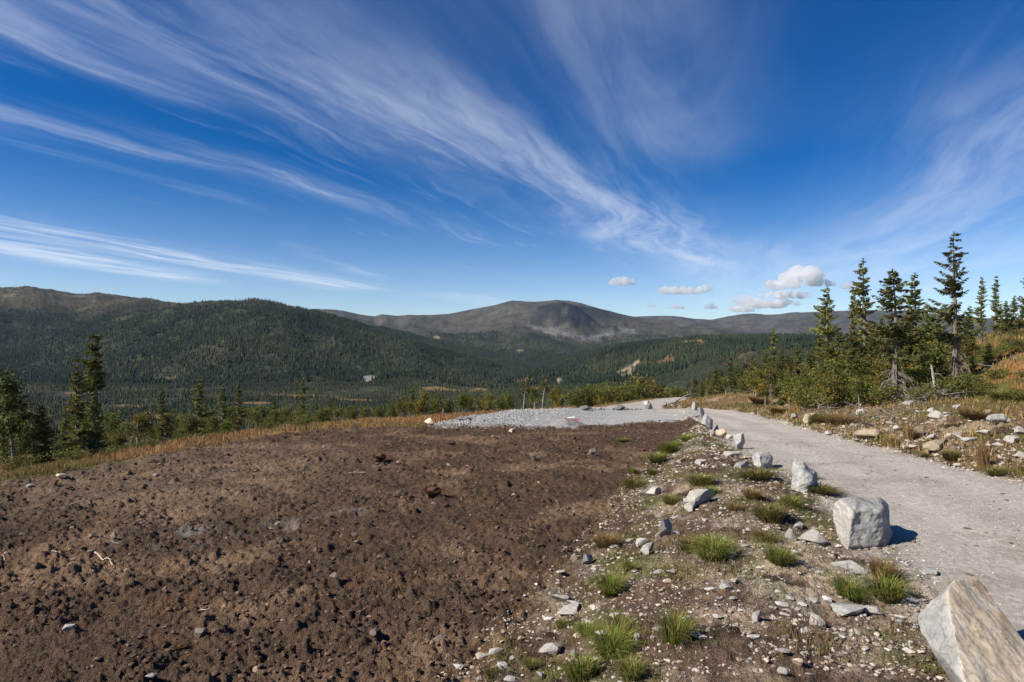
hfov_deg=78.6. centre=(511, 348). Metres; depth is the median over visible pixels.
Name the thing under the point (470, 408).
spruce tree
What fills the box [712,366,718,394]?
spruce tree
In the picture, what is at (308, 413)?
birch tree
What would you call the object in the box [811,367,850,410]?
birch tree
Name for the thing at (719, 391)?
spruce tree
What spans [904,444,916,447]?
stone
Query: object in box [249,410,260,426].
birch tree
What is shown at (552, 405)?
spruce tree
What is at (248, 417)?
birch tree
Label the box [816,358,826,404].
spruce tree
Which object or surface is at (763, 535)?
grass tussock
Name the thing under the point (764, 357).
spruce tree
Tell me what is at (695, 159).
sky
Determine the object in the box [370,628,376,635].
stone
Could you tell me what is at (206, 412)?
birch tree
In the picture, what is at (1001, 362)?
old branches
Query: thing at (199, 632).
stone
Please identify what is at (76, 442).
spruce tree
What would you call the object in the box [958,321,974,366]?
spruce tree
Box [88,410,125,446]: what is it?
birch tree
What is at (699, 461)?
stone
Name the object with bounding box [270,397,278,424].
spruce tree
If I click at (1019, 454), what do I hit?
stone
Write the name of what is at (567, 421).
gravel heap
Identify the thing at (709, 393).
spruce tree
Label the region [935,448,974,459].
grass tussock
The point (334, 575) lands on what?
stone
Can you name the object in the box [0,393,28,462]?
spruce tree
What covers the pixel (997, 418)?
stone
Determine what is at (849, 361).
spruce tree
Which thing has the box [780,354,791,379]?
spruce tree
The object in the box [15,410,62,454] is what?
birch tree
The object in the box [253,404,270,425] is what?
birch tree
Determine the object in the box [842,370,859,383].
birch tree
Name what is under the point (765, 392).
birch tree
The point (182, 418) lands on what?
birch tree
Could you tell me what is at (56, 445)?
birch tree
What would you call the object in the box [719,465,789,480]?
grass tussock
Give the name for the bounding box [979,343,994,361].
spruce tree
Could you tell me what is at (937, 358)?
birch tree
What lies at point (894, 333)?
spruce tree
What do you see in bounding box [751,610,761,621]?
stone
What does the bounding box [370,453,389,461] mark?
peat clump
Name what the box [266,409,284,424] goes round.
birch tree
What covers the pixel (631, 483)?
grass tussock
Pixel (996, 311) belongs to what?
spruce tree
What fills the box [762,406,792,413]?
grass tussock
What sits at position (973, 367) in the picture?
spruce tree
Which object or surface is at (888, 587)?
grass tussock
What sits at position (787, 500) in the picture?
grass tussock
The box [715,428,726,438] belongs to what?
boulder
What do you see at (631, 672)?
grass tussock
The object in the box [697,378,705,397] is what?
spruce tree
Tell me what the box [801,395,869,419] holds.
slash
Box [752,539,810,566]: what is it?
grass tussock
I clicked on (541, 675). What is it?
stone
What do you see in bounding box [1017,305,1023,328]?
spruce tree
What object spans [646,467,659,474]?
grass tussock
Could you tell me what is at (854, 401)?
shrub
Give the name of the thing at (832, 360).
birch tree
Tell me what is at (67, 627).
stone
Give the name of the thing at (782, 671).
stone
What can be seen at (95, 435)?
spruce tree
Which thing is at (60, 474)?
stone
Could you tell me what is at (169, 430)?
birch tree
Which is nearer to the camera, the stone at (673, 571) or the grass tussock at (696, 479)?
the stone at (673, 571)
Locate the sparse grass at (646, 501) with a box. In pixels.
[459,423,949,681]
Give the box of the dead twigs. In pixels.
[902,384,975,403]
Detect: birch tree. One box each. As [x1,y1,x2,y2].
[0,369,35,459]
[0,423,44,458]
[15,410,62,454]
[49,442,67,455]
[72,421,107,451]
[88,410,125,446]
[103,426,130,447]
[117,420,139,442]
[126,409,156,444]
[144,425,156,440]
[152,410,183,440]
[173,412,191,434]
[174,429,190,439]
[175,412,205,436]
[194,406,218,435]
[203,416,221,435]
[216,420,234,436]
[223,406,245,428]
[241,407,254,429]
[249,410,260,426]
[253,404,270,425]
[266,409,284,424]
[277,404,293,424]
[285,412,297,424]
[291,408,305,422]
[300,411,314,422]
[311,410,324,422]
[313,407,332,421]
[329,410,341,419]
[336,407,346,419]
[344,404,359,419]
[357,407,370,418]
[370,406,383,417]
[384,403,398,417]
[395,395,411,416]
[404,402,414,415]
[411,389,433,414]
[427,392,443,413]
[438,399,453,413]
[454,391,472,411]
[472,397,481,410]
[479,390,495,410]
[490,395,507,410]
[501,391,514,410]
[519,375,533,407]
[526,384,541,407]
[536,373,552,407]
[546,386,564,407]
[561,387,585,407]
[567,383,598,406]
[576,382,603,404]
[590,381,619,404]
[600,381,629,402]
[611,383,636,402]
[619,379,650,397]
[623,367,670,395]
[623,383,651,400]
[637,375,669,398]
[652,386,674,397]
[666,387,689,396]
[705,379,718,391]
[720,377,729,392]
[732,377,738,393]
[738,378,749,393]
[739,367,765,396]
[759,368,780,399]
[759,385,770,406]
[777,372,791,383]
[777,379,798,404]
[787,363,805,379]
[795,376,815,399]
[806,369,817,381]
[807,359,845,390]
[809,380,825,406]
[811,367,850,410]
[824,356,851,370]
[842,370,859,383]
[847,377,869,408]
[853,355,879,386]
[863,353,899,385]
[863,374,874,387]
[881,354,916,395]
[905,377,916,391]
[906,329,951,367]
[907,354,931,386]
[908,344,958,383]
[915,369,939,394]
[924,338,952,376]
[958,338,978,358]
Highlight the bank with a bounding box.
[672,329,1023,481]
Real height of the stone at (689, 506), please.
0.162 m
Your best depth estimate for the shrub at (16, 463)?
19.91 m
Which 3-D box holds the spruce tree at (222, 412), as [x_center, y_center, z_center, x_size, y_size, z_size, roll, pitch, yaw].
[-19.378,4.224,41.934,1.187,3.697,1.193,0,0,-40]
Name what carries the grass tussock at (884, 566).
on the embankment
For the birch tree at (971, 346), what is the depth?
35.81 m
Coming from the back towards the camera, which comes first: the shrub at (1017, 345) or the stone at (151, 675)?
the shrub at (1017, 345)
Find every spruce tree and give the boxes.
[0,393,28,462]
[26,403,68,466]
[52,410,72,455]
[56,365,92,452]
[73,334,106,452]
[74,391,120,457]
[155,387,172,443]
[170,417,178,440]
[190,375,215,436]
[217,384,233,431]
[230,381,248,434]
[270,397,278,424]
[298,381,309,414]
[328,398,332,421]
[409,385,417,415]
[466,398,475,412]
[528,392,533,408]
[548,384,562,407]
[690,378,699,398]
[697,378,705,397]
[704,374,713,395]
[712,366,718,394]
[715,370,729,394]
[725,355,737,392]
[733,362,739,392]
[734,364,745,392]
[742,345,748,384]
[746,356,755,390]
[753,361,765,393]
[761,351,770,384]
[766,327,777,371]
[771,359,782,396]
[774,370,788,405]
[775,349,787,392]
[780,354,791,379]
[782,357,797,402]
[790,367,808,404]
[794,343,803,370]
[800,350,816,388]
[804,285,850,369]
[806,333,823,370]
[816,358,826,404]
[830,364,840,401]
[832,327,848,384]
[837,338,855,382]
[844,349,862,400]
[846,290,862,377]
[848,258,882,370]
[851,350,864,398]
[861,268,926,400]
[862,333,884,395]
[875,316,892,366]
[878,353,900,398]
[898,335,915,395]
[901,305,920,386]
[904,273,935,386]
[907,340,941,392]
[919,303,943,357]
[921,232,970,381]
[933,315,948,372]
[940,348,951,379]
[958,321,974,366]
[960,305,977,342]
[965,354,982,373]
[972,276,988,341]
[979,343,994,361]
[989,275,1007,334]
[994,306,1003,331]
[997,301,1012,331]
[1004,297,1021,333]
[1014,278,1023,338]
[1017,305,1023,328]
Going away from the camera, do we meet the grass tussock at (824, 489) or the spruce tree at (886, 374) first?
the grass tussock at (824, 489)
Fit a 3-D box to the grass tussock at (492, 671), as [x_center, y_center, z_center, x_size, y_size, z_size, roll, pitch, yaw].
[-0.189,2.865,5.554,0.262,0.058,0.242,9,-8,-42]
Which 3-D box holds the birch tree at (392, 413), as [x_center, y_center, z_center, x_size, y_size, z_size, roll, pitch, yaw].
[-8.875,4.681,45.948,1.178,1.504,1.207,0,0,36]
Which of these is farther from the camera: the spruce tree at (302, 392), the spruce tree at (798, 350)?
the spruce tree at (302, 392)
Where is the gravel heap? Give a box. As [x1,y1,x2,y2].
[545,417,583,425]
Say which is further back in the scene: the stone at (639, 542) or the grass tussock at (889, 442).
the grass tussock at (889, 442)
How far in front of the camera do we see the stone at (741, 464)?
13.37 m
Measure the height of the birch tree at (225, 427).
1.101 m
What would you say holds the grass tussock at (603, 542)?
on the embankment
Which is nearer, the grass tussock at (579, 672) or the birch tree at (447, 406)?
the grass tussock at (579, 672)
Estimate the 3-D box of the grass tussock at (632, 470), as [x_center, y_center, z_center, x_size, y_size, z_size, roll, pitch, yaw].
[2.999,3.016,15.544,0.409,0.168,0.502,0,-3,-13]
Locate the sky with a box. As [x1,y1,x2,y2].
[0,0,1023,319]
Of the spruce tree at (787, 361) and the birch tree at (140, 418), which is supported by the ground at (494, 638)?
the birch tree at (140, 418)
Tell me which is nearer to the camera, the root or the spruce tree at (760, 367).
the root
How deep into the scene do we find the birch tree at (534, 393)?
59.95 m
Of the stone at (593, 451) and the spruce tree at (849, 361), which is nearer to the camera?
the stone at (593, 451)
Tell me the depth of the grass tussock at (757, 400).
41.00 m
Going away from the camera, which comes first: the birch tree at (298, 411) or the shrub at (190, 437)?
the shrub at (190, 437)
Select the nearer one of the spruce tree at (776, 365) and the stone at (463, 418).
the stone at (463, 418)
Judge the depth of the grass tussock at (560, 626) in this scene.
6.52 m
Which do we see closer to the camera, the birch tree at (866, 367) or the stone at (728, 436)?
the stone at (728, 436)
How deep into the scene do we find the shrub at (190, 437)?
25.01 m
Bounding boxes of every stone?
[56,473,65,476]
[62,624,76,630]
[111,531,116,538]
[145,673,156,677]
[195,627,207,638]
[330,572,338,578]
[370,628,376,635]
[424,418,432,424]
[433,634,443,641]
[434,407,685,429]
[456,417,471,420]
[475,652,488,659]
[489,647,503,654]
[504,675,515,681]
[536,671,544,678]
[538,642,561,656]
[551,595,570,601]
[557,602,579,614]
[569,555,578,559]
[583,553,592,563]
[589,448,596,454]
[633,633,640,642]
[635,538,649,546]
[641,542,653,555]
[646,486,661,495]
[659,519,671,536]
[663,579,671,582]
[666,570,674,574]
[684,501,696,511]
[685,489,714,506]
[694,459,703,464]
[719,580,733,589]
[723,451,740,456]
[726,434,734,438]
[734,461,748,468]
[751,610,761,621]
[777,666,788,675]
[785,528,794,539]
[791,413,797,417]
[791,658,802,665]
[793,522,803,528]
[800,529,825,544]
[802,413,818,423]
[809,613,825,626]
[830,560,867,573]
[830,603,863,615]
[854,428,881,438]
[863,605,879,613]
[892,618,904,624]
[893,425,902,430]
[901,401,918,404]
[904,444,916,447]
[913,425,924,436]
[920,567,936,574]
[923,439,947,450]
[926,434,935,438]
[927,410,943,418]
[960,437,976,441]
[976,429,990,434]
[986,413,1006,423]
[1003,435,1018,443]
[1014,428,1023,433]
[1014,451,1023,457]
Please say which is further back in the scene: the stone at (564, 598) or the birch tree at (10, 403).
the birch tree at (10, 403)
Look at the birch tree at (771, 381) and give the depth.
41.85 m
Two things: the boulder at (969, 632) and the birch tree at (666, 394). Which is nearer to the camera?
the boulder at (969, 632)
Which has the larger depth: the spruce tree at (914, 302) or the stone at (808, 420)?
the spruce tree at (914, 302)
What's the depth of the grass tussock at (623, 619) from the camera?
5.94 m
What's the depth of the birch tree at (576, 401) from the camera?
67.61 m
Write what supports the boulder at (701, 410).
on the road at (1009, 596)
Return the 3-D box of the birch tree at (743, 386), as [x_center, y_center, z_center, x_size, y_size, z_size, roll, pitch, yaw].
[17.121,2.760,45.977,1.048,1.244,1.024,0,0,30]
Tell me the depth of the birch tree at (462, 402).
46.00 m
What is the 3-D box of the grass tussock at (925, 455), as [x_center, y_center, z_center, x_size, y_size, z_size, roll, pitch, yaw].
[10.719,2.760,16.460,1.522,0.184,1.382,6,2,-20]
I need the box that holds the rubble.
[775,401,1023,481]
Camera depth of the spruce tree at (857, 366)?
33.93 m
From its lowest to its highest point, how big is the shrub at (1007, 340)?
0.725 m
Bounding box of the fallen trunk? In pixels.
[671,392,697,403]
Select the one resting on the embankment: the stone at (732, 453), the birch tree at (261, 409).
the stone at (732, 453)
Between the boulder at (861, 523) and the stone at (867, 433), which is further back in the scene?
the stone at (867, 433)
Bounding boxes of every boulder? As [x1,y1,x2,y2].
[580,405,591,409]
[615,404,624,409]
[645,403,652,408]
[682,409,699,416]
[692,401,697,410]
[699,407,703,418]
[701,414,712,429]
[710,424,718,435]
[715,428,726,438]
[733,433,744,448]
[752,451,772,467]
[791,461,817,492]
[833,497,892,549]
[918,579,1023,681]
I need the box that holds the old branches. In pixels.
[975,351,1021,391]
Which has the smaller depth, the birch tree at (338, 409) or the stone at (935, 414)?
the stone at (935, 414)
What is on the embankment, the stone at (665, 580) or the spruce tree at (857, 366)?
the stone at (665, 580)
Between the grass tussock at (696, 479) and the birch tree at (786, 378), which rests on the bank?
the birch tree at (786, 378)
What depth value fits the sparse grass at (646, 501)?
6.71 m
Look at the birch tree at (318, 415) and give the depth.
43.94 m
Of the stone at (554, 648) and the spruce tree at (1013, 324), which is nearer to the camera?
the stone at (554, 648)
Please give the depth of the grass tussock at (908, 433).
19.18 m
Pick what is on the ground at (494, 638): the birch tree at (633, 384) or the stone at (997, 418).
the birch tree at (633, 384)
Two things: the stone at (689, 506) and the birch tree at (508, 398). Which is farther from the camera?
the birch tree at (508, 398)
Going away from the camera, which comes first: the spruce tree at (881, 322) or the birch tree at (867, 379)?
the birch tree at (867, 379)
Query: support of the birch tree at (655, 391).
on the ground at (494, 638)
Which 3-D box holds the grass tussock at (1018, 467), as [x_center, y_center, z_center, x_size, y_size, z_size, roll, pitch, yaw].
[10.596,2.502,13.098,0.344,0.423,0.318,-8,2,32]
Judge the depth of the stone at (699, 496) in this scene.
10.17 m
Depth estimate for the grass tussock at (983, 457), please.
14.06 m
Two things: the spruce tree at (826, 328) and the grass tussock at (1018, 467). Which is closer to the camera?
the grass tussock at (1018, 467)
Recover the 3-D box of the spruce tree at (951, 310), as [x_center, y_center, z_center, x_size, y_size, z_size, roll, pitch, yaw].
[21.066,-1.600,30.053,1.742,8.204,2.190,0,0,5]
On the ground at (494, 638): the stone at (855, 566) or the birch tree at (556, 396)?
the birch tree at (556, 396)
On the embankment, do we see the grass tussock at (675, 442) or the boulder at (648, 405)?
the grass tussock at (675, 442)
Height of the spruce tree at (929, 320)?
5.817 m
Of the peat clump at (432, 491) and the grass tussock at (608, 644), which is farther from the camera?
the peat clump at (432, 491)
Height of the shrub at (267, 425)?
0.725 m
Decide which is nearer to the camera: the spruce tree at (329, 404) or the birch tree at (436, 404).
the birch tree at (436, 404)
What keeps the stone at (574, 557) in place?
on the embankment
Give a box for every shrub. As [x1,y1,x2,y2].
[0,452,46,471]
[43,446,93,463]
[90,441,132,457]
[123,434,168,450]
[180,430,207,440]
[206,429,234,437]
[250,418,283,431]
[287,412,313,426]
[783,382,836,410]
[802,386,855,409]
[834,382,879,405]
[848,382,908,404]
[904,384,940,400]
[913,375,976,399]
[931,369,1002,397]
[962,355,984,365]
[964,379,1002,395]
[972,342,987,353]
[974,346,1007,358]
[979,366,1014,380]
[991,340,1019,352]
[994,386,1023,402]
[995,336,1021,343]
[1007,329,1023,336]
[1007,369,1023,383]
[1010,341,1023,351]
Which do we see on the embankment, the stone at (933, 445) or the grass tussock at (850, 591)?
the grass tussock at (850, 591)
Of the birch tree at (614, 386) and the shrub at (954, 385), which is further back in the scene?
the birch tree at (614, 386)
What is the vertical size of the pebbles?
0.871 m
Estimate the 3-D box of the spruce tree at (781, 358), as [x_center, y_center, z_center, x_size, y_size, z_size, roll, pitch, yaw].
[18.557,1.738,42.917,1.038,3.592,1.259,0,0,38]
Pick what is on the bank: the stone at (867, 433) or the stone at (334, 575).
the stone at (867, 433)
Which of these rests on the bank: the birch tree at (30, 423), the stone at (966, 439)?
the stone at (966, 439)
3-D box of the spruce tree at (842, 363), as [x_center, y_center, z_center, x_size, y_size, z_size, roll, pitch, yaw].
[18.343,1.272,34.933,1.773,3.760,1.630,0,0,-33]
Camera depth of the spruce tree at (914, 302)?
36.97 m
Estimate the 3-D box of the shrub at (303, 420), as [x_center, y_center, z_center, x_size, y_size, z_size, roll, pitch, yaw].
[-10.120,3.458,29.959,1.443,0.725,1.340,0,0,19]
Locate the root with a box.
[94,551,113,567]
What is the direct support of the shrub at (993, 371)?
on the bank
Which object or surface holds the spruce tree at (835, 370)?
on the bank
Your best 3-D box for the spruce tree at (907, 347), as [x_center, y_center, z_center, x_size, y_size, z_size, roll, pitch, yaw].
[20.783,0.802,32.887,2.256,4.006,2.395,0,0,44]
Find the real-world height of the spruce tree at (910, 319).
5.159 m
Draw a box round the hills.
[0,286,1016,442]
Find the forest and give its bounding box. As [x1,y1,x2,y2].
[0,285,987,452]
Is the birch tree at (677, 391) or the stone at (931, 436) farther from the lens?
the birch tree at (677, 391)
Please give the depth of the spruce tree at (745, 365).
55.96 m
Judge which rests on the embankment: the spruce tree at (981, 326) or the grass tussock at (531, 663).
the grass tussock at (531, 663)
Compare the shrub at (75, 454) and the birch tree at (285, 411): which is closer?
the shrub at (75, 454)
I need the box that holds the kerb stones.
[592,407,641,409]
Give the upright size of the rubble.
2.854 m
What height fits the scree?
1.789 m
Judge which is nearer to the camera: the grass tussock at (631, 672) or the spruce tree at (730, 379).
the grass tussock at (631, 672)
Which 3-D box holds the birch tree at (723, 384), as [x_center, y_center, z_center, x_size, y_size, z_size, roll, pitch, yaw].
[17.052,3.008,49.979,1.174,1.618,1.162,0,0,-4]
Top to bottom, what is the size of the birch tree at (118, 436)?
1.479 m
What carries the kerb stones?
on the gravel pad
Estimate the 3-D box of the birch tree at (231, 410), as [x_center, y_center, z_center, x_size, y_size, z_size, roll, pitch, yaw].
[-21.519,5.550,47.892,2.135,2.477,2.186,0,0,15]
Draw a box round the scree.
[579,407,935,677]
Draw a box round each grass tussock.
[482,667,501,675]
[516,656,542,668]
[549,650,610,681]
[555,616,569,629]
[569,620,600,636]
[574,616,648,659]
[582,567,633,597]
[586,531,627,548]
[594,605,644,638]
[609,649,654,681]
[613,474,651,489]
[616,438,629,441]
[622,559,636,571]
[628,467,636,473]
[640,451,672,462]
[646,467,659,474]
[647,600,708,646]
[650,440,681,454]
[652,492,682,504]
[668,440,682,446]
[671,529,747,561]
[671,535,705,552]
[675,432,694,441]
[677,470,726,486]
[704,484,720,494]
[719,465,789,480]
[723,501,743,512]
[736,484,766,498]
[741,500,796,523]
[742,395,772,403]
[747,524,786,543]
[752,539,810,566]
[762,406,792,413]
[770,491,814,509]
[789,477,856,494]
[798,410,835,423]
[815,570,882,603]
[820,412,864,425]
[851,567,924,603]
[860,555,907,578]
[877,435,902,447]
[896,449,933,456]
[900,424,915,439]
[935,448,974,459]
[939,422,958,426]
[944,405,1009,418]
[971,441,990,468]
[975,463,1016,476]
[976,387,1023,401]
[1008,459,1023,475]
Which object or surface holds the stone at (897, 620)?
on the embankment
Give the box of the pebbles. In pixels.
[437,424,943,681]
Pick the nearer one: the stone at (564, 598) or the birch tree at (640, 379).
the stone at (564, 598)
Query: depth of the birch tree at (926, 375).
29.01 m
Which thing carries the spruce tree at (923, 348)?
on the bank
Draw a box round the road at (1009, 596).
[653,406,1023,639]
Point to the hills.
(579, 317)
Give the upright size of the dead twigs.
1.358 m
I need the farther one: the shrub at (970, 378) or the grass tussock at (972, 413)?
the shrub at (970, 378)
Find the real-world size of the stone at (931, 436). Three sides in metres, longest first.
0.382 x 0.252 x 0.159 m
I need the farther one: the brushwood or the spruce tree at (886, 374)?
the spruce tree at (886, 374)
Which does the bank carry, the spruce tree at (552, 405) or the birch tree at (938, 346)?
the birch tree at (938, 346)
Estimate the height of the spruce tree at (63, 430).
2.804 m
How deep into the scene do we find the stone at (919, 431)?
19.35 m
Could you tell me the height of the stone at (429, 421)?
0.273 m
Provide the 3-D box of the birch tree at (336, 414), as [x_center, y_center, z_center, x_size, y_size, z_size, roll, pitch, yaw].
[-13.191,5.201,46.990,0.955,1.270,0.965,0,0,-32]
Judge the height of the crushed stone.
1.225 m
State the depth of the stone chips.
6.09 m
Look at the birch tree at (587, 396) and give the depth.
71.49 m
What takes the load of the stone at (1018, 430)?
on the bank
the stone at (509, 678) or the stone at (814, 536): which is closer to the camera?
the stone at (509, 678)
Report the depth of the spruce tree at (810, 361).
37.00 m
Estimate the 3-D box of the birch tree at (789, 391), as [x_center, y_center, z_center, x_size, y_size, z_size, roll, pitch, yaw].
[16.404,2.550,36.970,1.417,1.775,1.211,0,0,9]
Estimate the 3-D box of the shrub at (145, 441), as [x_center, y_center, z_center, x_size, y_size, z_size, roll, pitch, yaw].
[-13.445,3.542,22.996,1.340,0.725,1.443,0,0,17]
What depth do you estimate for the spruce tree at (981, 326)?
41.94 m
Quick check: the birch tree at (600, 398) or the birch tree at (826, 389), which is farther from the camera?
the birch tree at (600, 398)
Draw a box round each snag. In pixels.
[126,420,149,448]
[924,365,945,399]
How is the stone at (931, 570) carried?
on the road at (1009, 596)
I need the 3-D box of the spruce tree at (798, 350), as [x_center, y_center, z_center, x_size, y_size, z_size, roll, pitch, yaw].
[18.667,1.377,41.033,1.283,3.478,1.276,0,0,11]
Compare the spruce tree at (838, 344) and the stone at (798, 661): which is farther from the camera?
the spruce tree at (838, 344)
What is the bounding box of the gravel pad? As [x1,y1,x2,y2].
[432,397,701,427]
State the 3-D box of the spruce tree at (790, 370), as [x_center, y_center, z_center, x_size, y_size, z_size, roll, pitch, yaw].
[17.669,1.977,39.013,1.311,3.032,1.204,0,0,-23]
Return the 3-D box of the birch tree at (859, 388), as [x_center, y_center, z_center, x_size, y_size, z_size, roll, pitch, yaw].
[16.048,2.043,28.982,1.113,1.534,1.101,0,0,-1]
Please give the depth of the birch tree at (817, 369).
34.75 m
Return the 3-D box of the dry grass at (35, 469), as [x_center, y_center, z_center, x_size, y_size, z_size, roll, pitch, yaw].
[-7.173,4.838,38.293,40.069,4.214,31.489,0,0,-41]
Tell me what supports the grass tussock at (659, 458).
on the embankment
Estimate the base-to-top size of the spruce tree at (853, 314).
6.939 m
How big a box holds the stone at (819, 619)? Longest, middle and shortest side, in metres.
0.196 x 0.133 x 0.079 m
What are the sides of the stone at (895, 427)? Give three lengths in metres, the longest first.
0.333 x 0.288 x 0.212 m
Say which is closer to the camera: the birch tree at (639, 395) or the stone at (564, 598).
the stone at (564, 598)
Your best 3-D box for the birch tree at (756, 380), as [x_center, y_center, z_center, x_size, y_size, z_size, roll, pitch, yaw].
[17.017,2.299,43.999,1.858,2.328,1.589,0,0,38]
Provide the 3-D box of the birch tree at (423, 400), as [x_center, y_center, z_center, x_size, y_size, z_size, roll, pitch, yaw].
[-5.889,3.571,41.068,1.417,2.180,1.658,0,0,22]
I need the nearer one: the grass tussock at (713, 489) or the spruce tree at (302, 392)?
the grass tussock at (713, 489)
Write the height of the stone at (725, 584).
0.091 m
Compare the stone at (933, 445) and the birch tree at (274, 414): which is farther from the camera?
the birch tree at (274, 414)
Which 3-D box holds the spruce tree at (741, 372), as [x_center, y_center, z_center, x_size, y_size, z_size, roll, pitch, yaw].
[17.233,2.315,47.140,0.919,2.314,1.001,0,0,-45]
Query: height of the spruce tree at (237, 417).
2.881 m
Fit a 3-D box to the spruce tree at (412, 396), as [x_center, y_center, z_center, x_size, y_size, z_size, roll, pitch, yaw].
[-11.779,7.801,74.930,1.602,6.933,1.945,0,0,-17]
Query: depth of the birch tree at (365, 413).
63.80 m
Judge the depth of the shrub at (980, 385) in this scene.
26.94 m
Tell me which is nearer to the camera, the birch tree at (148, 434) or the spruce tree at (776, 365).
the birch tree at (148, 434)
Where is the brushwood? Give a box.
[844,391,933,424]
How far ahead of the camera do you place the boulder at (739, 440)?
17.57 m
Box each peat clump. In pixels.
[172,641,189,648]
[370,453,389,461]
[418,485,449,497]
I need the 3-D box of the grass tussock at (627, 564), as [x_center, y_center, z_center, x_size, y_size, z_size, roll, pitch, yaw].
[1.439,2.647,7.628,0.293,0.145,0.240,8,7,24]
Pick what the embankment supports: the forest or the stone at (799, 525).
the stone at (799, 525)
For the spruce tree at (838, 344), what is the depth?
36.97 m
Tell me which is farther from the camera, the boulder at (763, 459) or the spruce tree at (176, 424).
the spruce tree at (176, 424)
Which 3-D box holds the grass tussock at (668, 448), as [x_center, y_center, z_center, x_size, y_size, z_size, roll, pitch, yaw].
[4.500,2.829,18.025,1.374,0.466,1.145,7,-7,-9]
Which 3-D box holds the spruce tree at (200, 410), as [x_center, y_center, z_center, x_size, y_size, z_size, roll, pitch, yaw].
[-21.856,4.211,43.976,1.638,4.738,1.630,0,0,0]
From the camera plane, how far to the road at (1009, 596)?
10.60 m
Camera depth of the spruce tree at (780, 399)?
37.97 m
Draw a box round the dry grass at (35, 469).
[0,405,575,480]
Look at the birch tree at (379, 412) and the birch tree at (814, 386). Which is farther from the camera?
the birch tree at (379, 412)
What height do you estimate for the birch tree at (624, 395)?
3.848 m
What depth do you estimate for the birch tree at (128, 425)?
32.80 m
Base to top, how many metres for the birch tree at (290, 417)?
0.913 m
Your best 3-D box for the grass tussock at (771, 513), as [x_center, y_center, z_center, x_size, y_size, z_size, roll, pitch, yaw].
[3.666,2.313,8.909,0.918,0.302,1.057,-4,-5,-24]
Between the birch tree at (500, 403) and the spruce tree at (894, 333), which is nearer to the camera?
the spruce tree at (894, 333)
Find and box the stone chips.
[448,432,935,681]
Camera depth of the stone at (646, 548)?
8.15 m
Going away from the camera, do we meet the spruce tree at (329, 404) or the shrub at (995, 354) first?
the shrub at (995, 354)
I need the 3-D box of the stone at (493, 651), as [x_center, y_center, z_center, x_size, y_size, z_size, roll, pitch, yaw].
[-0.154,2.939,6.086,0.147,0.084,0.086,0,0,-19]
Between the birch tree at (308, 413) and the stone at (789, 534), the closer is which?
the stone at (789, 534)
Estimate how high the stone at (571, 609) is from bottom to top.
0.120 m
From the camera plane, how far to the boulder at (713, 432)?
20.84 m
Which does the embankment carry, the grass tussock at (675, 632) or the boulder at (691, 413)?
the grass tussock at (675, 632)
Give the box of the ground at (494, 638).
[0,396,711,681]
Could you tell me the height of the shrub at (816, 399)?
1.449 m
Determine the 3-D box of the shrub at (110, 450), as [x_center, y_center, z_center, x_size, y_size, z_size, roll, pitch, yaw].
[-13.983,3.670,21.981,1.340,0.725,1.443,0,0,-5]
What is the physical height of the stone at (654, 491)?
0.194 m
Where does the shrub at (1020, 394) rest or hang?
on the bank
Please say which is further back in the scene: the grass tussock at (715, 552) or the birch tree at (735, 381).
the birch tree at (735, 381)
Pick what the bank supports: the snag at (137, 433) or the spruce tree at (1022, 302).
the spruce tree at (1022, 302)
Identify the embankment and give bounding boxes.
[472,426,951,681]
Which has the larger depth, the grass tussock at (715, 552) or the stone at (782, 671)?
the grass tussock at (715, 552)
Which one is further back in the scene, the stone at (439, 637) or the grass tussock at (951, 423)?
the grass tussock at (951, 423)
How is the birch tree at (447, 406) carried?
on the ground at (494, 638)
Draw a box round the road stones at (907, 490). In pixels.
[726,420,1023,625]
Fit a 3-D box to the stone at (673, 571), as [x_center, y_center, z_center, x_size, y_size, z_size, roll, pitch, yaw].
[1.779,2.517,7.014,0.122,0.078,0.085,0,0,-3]
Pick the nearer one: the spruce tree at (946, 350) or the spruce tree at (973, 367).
the spruce tree at (973, 367)
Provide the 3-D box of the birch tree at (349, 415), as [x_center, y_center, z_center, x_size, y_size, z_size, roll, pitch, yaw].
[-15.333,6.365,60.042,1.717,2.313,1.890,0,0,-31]
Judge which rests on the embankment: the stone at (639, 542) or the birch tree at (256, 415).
the stone at (639, 542)
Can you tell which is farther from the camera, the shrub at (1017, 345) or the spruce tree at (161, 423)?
the shrub at (1017, 345)
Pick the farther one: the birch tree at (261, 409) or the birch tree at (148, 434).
the birch tree at (261, 409)
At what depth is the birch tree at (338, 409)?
54.88 m
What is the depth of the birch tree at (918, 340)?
35.02 m

